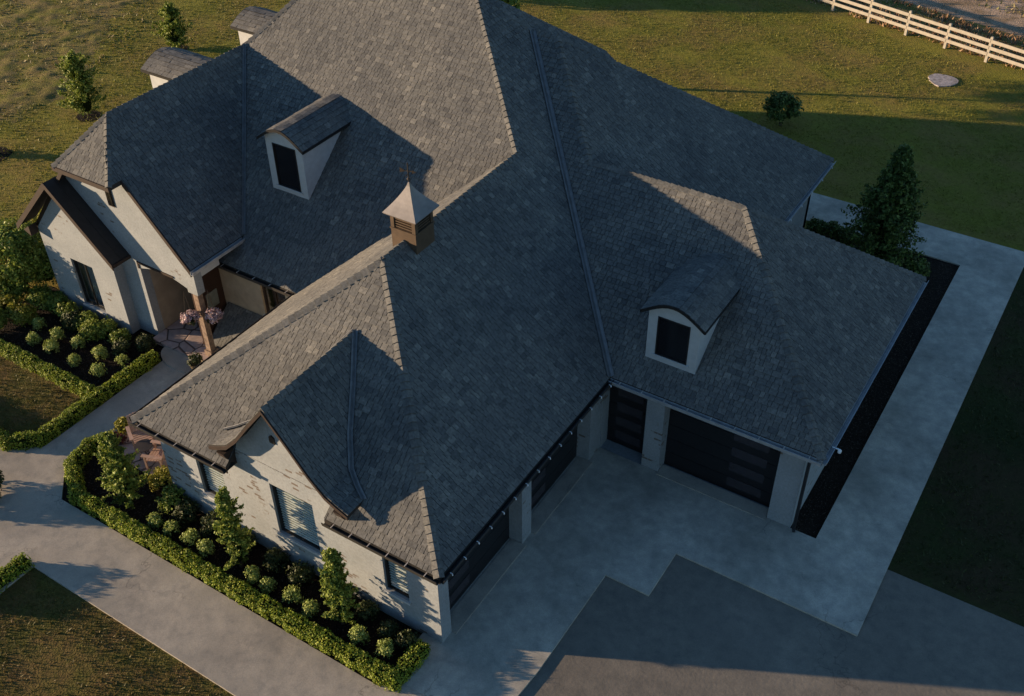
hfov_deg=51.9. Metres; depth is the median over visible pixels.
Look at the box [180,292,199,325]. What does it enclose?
hanging basket
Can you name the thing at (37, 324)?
round shrub
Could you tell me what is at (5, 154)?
mulch ring
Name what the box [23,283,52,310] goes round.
shrub
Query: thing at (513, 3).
leafy tree
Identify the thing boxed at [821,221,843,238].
shrub
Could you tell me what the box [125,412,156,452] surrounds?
patio chair
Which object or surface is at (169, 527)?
round shrub
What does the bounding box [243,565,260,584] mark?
round shrub
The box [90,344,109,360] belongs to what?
round shrub
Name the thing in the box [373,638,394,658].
round shrub
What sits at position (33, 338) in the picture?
round shrub
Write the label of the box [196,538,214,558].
round shrub
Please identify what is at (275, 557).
shrub
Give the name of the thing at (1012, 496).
side lawn
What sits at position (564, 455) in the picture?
garage door
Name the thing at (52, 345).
round shrub
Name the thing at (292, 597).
round shrub
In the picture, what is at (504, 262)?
house
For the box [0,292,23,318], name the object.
shrub
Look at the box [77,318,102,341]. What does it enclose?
shrub
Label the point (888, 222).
conifer
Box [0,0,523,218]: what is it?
grass
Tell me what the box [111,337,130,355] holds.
shrub
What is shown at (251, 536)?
shrub
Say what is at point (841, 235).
shrub
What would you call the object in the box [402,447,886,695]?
garage court
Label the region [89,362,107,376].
round shrub
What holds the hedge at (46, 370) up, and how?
on the front lawn at (24, 392)
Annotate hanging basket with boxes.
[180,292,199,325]
[205,290,223,323]
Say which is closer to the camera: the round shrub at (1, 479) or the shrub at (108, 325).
the round shrub at (1, 479)
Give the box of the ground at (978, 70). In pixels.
[0,0,1023,679]
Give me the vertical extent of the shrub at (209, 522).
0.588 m
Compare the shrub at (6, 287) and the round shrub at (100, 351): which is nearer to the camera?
the round shrub at (100, 351)
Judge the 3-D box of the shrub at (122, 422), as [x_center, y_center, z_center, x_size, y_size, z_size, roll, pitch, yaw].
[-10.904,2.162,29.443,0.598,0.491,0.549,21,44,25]
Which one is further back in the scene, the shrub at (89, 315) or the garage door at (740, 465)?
the shrub at (89, 315)
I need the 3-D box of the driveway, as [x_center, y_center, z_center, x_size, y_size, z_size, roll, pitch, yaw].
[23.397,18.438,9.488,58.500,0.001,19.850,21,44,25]
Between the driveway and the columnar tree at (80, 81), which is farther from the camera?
the columnar tree at (80, 81)
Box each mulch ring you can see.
[0,146,12,160]
[76,110,100,120]
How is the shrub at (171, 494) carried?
on the mulch bed at (333, 625)
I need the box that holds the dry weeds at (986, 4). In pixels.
[978,0,1023,17]
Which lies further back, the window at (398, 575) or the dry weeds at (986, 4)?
the dry weeds at (986, 4)
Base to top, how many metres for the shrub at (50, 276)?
1.401 m
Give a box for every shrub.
[0,273,30,298]
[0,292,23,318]
[0,307,9,328]
[0,470,4,497]
[8,303,38,326]
[23,210,40,224]
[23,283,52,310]
[26,244,56,285]
[26,331,42,346]
[32,317,46,330]
[43,337,60,353]
[45,291,69,313]
[49,326,65,339]
[53,299,82,316]
[59,307,85,333]
[66,354,80,366]
[71,335,85,349]
[75,310,99,329]
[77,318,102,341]
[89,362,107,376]
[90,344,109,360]
[93,316,118,339]
[107,327,130,343]
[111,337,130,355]
[112,431,128,444]
[114,353,129,367]
[134,332,156,351]
[146,511,164,530]
[147,465,172,491]
[154,481,191,514]
[162,520,181,536]
[171,497,201,525]
[179,528,199,545]
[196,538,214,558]
[198,509,222,538]
[225,528,256,554]
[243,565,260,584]
[258,576,277,593]
[262,545,292,572]
[282,584,303,604]
[284,559,315,588]
[301,598,320,617]
[328,586,357,609]
[347,624,370,644]
[354,599,379,620]
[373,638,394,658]
[377,619,398,639]
[394,629,420,649]
[762,89,803,125]
[805,216,825,234]
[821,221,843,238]
[835,227,858,245]
[900,256,931,276]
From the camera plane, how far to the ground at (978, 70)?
46.36 m
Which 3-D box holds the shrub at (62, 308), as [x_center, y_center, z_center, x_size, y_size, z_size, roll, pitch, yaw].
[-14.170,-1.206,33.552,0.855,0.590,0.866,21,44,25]
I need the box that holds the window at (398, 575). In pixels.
[383,558,410,605]
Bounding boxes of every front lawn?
[0,355,80,434]
[0,567,233,695]
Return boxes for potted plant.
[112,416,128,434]
[187,351,202,368]
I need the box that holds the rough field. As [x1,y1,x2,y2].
[0,0,148,124]
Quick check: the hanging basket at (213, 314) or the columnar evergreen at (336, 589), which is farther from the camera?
the hanging basket at (213, 314)
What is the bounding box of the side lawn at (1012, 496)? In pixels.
[888,267,1023,626]
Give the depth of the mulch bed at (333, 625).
25.88 m
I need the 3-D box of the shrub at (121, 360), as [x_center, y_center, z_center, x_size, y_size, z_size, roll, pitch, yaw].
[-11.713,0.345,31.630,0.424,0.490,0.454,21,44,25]
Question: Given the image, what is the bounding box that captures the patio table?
[134,439,152,459]
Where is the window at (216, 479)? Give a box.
[199,462,224,500]
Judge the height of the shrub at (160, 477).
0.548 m
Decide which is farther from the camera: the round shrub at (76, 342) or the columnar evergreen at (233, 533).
the round shrub at (76, 342)
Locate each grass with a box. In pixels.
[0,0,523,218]
[518,0,1023,245]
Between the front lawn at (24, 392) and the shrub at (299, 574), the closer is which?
the shrub at (299, 574)
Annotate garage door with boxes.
[448,507,508,609]
[531,425,577,509]
[664,408,780,506]
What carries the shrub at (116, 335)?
on the mulch bed at (55, 356)
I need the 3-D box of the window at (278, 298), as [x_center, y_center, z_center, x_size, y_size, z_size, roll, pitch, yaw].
[-6.908,-1.378,31.178,1.060,1.270,0.430,21,44,25]
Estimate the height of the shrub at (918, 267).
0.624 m
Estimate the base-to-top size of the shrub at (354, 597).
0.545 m
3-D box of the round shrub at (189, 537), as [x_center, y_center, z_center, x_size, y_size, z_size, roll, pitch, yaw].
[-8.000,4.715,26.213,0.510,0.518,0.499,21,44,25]
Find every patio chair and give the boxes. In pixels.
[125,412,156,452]
[140,440,164,470]
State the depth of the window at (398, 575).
23.85 m
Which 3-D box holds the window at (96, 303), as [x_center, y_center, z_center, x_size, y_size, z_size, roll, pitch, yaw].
[-13.199,-1.946,32.932,1.080,1.800,0.200,21,44,25]
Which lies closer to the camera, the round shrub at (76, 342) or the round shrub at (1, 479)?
the round shrub at (1, 479)
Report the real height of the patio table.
0.533 m
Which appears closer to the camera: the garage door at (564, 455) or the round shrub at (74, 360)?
the garage door at (564, 455)
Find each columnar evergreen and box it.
[92,431,150,508]
[212,486,255,570]
[318,546,359,624]
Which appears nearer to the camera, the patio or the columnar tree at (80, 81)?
the patio
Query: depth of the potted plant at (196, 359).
31.24 m
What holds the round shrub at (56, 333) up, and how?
on the mulch bed at (55, 356)
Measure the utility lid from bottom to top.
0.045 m
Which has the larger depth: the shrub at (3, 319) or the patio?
the shrub at (3, 319)
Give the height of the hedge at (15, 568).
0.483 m
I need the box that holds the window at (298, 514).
[272,485,321,557]
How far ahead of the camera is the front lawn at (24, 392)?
30.74 m
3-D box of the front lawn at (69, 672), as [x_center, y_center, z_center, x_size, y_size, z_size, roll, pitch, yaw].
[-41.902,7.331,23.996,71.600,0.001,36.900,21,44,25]
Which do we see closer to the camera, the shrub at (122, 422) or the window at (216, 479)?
the window at (216, 479)
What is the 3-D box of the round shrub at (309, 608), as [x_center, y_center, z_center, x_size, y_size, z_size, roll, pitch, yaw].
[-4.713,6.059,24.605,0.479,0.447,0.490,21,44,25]
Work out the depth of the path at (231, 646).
25.39 m
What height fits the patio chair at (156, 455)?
0.940 m
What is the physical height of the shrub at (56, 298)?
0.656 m
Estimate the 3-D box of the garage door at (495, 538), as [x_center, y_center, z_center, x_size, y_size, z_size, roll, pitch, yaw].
[-0.926,4.646,24.702,0.081,2.500,3.080,21,44,25]
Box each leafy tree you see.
[0,216,50,292]
[500,0,519,8]
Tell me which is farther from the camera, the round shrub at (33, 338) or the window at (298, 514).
the round shrub at (33, 338)
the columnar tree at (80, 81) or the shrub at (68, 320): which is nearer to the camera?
the shrub at (68, 320)
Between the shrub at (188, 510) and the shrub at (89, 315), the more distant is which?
the shrub at (89, 315)
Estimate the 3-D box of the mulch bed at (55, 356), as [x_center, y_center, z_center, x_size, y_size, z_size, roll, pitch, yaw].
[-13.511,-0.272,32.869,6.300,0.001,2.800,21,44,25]
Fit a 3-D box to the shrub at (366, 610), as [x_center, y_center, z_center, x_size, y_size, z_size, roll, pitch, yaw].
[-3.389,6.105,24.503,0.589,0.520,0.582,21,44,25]
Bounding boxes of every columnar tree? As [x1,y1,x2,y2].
[55,49,106,116]
[151,1,193,47]
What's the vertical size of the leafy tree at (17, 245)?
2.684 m
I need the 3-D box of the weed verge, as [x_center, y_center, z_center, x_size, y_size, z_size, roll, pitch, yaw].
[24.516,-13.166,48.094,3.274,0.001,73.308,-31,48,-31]
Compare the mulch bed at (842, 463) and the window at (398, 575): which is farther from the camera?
the mulch bed at (842, 463)
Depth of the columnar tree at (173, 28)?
49.08 m
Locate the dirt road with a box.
[901,0,1023,37]
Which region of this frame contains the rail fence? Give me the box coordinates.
[820,0,1023,67]
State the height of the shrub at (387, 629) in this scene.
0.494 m
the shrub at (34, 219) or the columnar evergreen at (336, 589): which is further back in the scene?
the shrub at (34, 219)
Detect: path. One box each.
[0,361,424,695]
[806,192,1023,568]
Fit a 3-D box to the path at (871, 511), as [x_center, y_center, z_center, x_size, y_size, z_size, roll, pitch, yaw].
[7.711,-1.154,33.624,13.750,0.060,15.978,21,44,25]
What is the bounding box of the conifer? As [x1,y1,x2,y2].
[839,141,928,265]
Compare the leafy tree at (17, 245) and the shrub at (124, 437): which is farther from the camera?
the leafy tree at (17, 245)
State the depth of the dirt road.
52.59 m
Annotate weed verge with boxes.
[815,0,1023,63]
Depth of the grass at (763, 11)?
46.48 m
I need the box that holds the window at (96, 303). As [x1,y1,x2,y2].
[73,259,107,315]
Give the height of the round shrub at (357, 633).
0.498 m
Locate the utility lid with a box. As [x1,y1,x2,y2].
[928,73,957,86]
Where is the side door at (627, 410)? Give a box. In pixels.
[607,385,646,452]
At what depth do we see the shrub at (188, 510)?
26.80 m
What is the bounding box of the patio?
[118,427,170,484]
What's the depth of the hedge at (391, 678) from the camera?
25.00 m
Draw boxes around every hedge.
[0,338,94,398]
[0,349,160,451]
[0,552,34,592]
[63,429,430,692]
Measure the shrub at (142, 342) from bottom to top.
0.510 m
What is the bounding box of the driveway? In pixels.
[519,554,1023,695]
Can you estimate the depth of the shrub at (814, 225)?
36.74 m
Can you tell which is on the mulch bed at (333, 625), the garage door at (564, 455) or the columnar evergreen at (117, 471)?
the columnar evergreen at (117, 471)
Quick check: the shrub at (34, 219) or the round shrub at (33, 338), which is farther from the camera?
the shrub at (34, 219)
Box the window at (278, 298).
[262,286,284,314]
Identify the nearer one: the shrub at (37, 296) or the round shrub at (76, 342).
the round shrub at (76, 342)
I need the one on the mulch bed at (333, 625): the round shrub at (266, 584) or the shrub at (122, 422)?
the round shrub at (266, 584)
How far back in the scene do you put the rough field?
50.53 m
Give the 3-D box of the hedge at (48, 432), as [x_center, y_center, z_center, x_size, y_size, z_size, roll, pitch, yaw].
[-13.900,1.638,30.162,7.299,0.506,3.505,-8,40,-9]
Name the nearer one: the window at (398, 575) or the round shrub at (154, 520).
the window at (398, 575)
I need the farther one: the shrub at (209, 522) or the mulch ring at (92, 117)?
the mulch ring at (92, 117)
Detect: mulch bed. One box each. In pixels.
[0,286,163,398]
[63,454,421,686]
[791,232,958,537]
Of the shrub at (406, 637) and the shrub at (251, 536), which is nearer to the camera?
the shrub at (406, 637)
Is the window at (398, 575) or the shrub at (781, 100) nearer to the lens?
the window at (398, 575)
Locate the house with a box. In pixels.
[16,0,928,642]
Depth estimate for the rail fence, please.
49.07 m
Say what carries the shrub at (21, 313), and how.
on the mulch bed at (55, 356)
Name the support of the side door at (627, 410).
in the house

